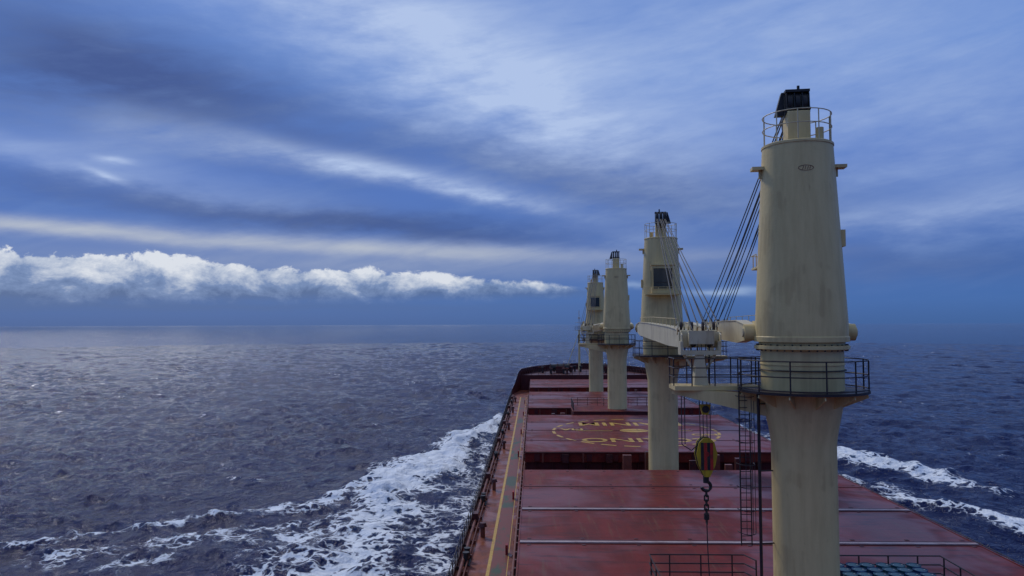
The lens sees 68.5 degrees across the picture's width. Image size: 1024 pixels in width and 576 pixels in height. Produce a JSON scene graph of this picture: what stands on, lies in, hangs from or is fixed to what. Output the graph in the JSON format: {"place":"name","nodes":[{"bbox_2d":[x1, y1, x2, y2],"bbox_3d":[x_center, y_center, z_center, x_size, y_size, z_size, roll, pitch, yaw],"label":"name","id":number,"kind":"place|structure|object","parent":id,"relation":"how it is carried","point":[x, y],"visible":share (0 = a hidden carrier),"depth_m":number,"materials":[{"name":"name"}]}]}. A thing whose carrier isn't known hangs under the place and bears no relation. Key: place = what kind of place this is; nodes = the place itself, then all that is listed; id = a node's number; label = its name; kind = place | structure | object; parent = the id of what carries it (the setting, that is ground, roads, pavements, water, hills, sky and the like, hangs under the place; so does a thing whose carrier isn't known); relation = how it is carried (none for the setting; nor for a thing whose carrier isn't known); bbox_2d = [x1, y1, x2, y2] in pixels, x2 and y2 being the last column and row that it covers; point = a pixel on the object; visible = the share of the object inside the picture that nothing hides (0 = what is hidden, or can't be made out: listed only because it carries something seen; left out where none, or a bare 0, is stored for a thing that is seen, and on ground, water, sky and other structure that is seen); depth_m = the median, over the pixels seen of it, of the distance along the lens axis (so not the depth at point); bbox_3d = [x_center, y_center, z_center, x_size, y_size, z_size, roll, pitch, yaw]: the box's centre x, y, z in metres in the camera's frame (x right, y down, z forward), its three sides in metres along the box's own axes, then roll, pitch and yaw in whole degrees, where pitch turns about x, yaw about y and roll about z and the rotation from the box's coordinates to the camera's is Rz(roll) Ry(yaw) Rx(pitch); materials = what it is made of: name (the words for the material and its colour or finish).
{"place":"outdoors","nodes":[
{"label":"outdoors","id":0,"kind":"place"},
{"bbox_2d":[0,323,1023,575],"bbox_3d":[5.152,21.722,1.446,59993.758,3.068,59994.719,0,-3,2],"label":"sea","id":1,"kind":"structure","parent":0,"point":[264,451],"depth_m":147.48,"materials":[{"name":"liquid"}]},
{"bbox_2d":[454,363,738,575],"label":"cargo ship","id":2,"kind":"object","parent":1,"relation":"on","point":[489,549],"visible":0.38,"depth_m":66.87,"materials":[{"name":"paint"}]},
{"bbox_2d":[568,317,588,370],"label":"foremast","id":3,"kind":"object","parent":2,"relation":"on","point":[579,363],"visible":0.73,"depth_m":179.86,"materials":[{"name":"black metal"}]},
{"bbox_2d":[529,379,647,391],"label":"hatch cover","id":4,"kind":"object","parent":2,"relation":"on","point":[564,385],"visible":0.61,"depth_m":146.47,"materials":[{"name":"red metal"}]},
{"bbox_2d":[580,269,604,391],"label":"deck crane","id":5,"kind":"object","parent":2,"relation":"on","point":[594,309],"visible":0.71,"depth_m":137.28,"materials":[{"name":"beige paint"}]},
{"bbox_2d":[578,250,635,408],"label":"deck crane","id":6,"kind":"object","parent":2,"relation":"on","point":[616,326],"visible":1,"depth_m":102.21,"materials":[{"name":"beige paint"}]},
{"bbox_2d":[570,397,647,414],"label":"mast house","id":7,"kind":"structure","parent":2,"relation":"on","point":[587,409],"depth_m":100.62,"materials":[{"name":"red paint"}]},
{"bbox_2d":[527,392,701,414],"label":"hatch cover","id":8,"kind":"object","parent":2,"relation":"on","point":[547,403],"visible":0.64,"depth_m":115.94,"materials":[{"name":"red metal"}]},
{"bbox_2d":[524,415,770,469],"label":"hatch cover","id":9,"kind":"object","parent":2,"relation":"on","point":[579,442],"visible":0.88,"depth_m":76.39,"materials":[{"name":"red metal"}]},
{"bbox_2d":[632,209,727,469],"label":"deck crane","id":10,"kind":"object","parent":2,"relation":"on","point":[662,328],"visible":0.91,"depth_m":65.12,"materials":[{"name":"beige paint"}]},
{"bbox_2d":[447,393,1023,575],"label":"ship railing","id":11,"kind":"object","parent":2,"relation":"on","point":[468,527],"visible":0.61,"depth_m":56.47,"materials":[{"name":"metal"}]},
{"bbox_2d":[514,469,1023,575],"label":"hatch cover","id":12,"kind":"object","parent":2,"relation":"on","point":[599,522],"visible":0.91,"depth_m":43.91,"materials":[{"name":"red metal"}]},
{"bbox_2d":[668,85,870,575],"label":"deck crane","id":13,"kind":"object","parent":2,"relation":"on","point":[801,330],"visible":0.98,"depth_m":30.70,"materials":[{"name":"beige paint"}]},
{"bbox_2d":[681,344,716,575],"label":"crane hook block","id":14,"kind":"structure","parent":13,"relation":"hanging from","point":[705,452],"depth_m":33.14,"materials":[{"name":"metal"}]},
{"bbox_2d":[735,391,774,575],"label":"access ladder","id":15,"kind":"object","parent":13,"relation":"attached to","point":[751,488],"visible":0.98,"depth_m":31.60,"materials":[{"name":"metal"}]},
{"bbox_2d":[649,554,975,575],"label":"mast house","id":16,"kind":"structure","parent":2,"relation":"on","point":[651,562],"depth_m":33.74,"materials":[{"name":"red paint"}]},
{"bbox_2d":[840,567,850,575],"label":"oil drum","id":17,"kind":"object","parent":16,"relation":"on","point":[844,569],"visible":0.59,"depth_m":32.60,"materials":[{"name":"blue metal"}]},
{"bbox_2d":[843,571,857,575],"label":"oil drum","id":18,"kind":"object","parent":16,"relation":"on","point":[847,573],"visible":1,"depth_m":32.09,"materials":[{"name":"blue metal"}]},
{"bbox_2d":[846,562,860,571],"bbox_3d":[15.136,12.703,33.346,0.608,0.885,0.608,0,-3,2],"label":"oil drum","id":19,"kind":"object","parent":16,"relation":"on","point":[850,565],"visible":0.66,"depth_m":33.29,"materials":[{"name":"blue metal"}]},
{"bbox_2d":[851,567,866,572],"bbox_3d":[15.108,12.673,32.707,0.608,0.885,0.608,0,-3,2],"label":"oil drum","id":20,"kind":"object","parent":16,"relation":"on","point":[857,569],"visible":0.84,"depth_m":32.72,"materials":[{"name":"blue metal"}]},
{"bbox_2d":[857,572,871,575],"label":"oil drum","id":21,"kind":"object","parent":16,"relation":"on","point":[864,574],"visible":1,"depth_m":32.08,"materials":[{"name":"blue metal"}]},
{"bbox_2d":[860,562,874,571],"bbox_3d":[15.749,12.700,33.327,0.608,0.885,0.608,0,-3,2],"label":"oil drum","id":22,"kind":"object","parent":16,"relation":"on","point":[865,565],"visible":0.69,"depth_m":33.26,"materials":[{"name":"blue metal"}]},
{"bbox_2d":[867,567,882,575],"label":"oil drum","id":23,"kind":"object","parent":16,"relation":"on","point":[871,570],"visible":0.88,"depth_m":32.68,"materials":[{"name":"blue metal"}]},
{"bbox_2d":[873,572,888,575],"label":"oil drum","id":24,"kind":"object","parent":16,"relation":"on","point":[879,574],"visible":1,"depth_m":32.07,"materials":[{"name":"blue metal"}]},
{"bbox_2d":[876,562,890,571],"bbox_3d":[16.451,12.697,33.307,0.608,0.885,0.608,0,-3,2],"label":"oil drum","id":25,"kind":"object","parent":16,"relation":"on","point":[881,565],"visible":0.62,"depth_m":33.26,"materials":[{"name":"blue metal"}]},
{"bbox_2d":[882,567,897,573],"bbox_3d":[16.429,12.666,32.668,0.608,0.885,0.608,0,-3,2],"label":"oil drum","id":26,"kind":"object","parent":16,"relation":"on","point":[887,570],"visible":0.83,"depth_m":32.66,"materials":[{"name":"blue metal"}]},
{"bbox_2d":[888,572,903,575],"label":"oil drum","id":27,"kind":"object","parent":16,"relation":"on","point":[895,574],"visible":1,"depth_m":32.06,"materials":[{"name":"blue metal"}]},
{"bbox_2d":[890,562,905,568],"bbox_3d":[17.097,12.694,33.287,0.608,0.885,0.608,0,-3,2],"label":"oil drum","id":28,"kind":"object","parent":16,"relation":"on","point":[895,565],"visible":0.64,"depth_m":33.25,"materials":[{"name":"blue metal"}]},
{"bbox_2d":[897,567,912,575],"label":"oil drum","id":29,"kind":"object","parent":16,"relation":"on","point":[902,570],"visible":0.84,"depth_m":32.64,"materials":[{"name":"blue metal"}]},
{"bbox_2d":[905,572,920,575],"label":"oil drum","id":30,"kind":"object","parent":16,"relation":"on","point":[911,574],"visible":1,"depth_m":32.05,"materials":[{"name":"blue metal"}]},
{"bbox_2d":[906,563,920,571],"bbox_3d":[17.782,12.690,33.267,0.608,0.885,0.608,0,-3,2],"label":"oil drum","id":31,"kind":"object","parent":16,"relation":"on","point":[910,565],"visible":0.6,"depth_m":33.24,"materials":[{"name":"blue metal"}]},
{"bbox_2d":[912,567,927,573],"bbox_3d":[17.731,12.660,32.629,0.608,0.885,0.608,0,-3,2],"label":"oil drum","id":32,"kind":"object","parent":16,"relation":"on","point":[919,570],"visible":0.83,"depth_m":32.63,"materials":[{"name":"blue metal"}]},
{"bbox_2d":[920,572,936,575],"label":"oil drum","id":33,"kind":"object","parent":16,"relation":"on","point":[926,574],"visible":1,"depth_m":32.05,"materials":[{"name":"blue metal"}]},
{"bbox_2d":[0,0,1023,325],"label":"sky","id":34,"kind":"structure","parent":0,"point":[163,162],"materials":[{"name":"blue"}]}
]}

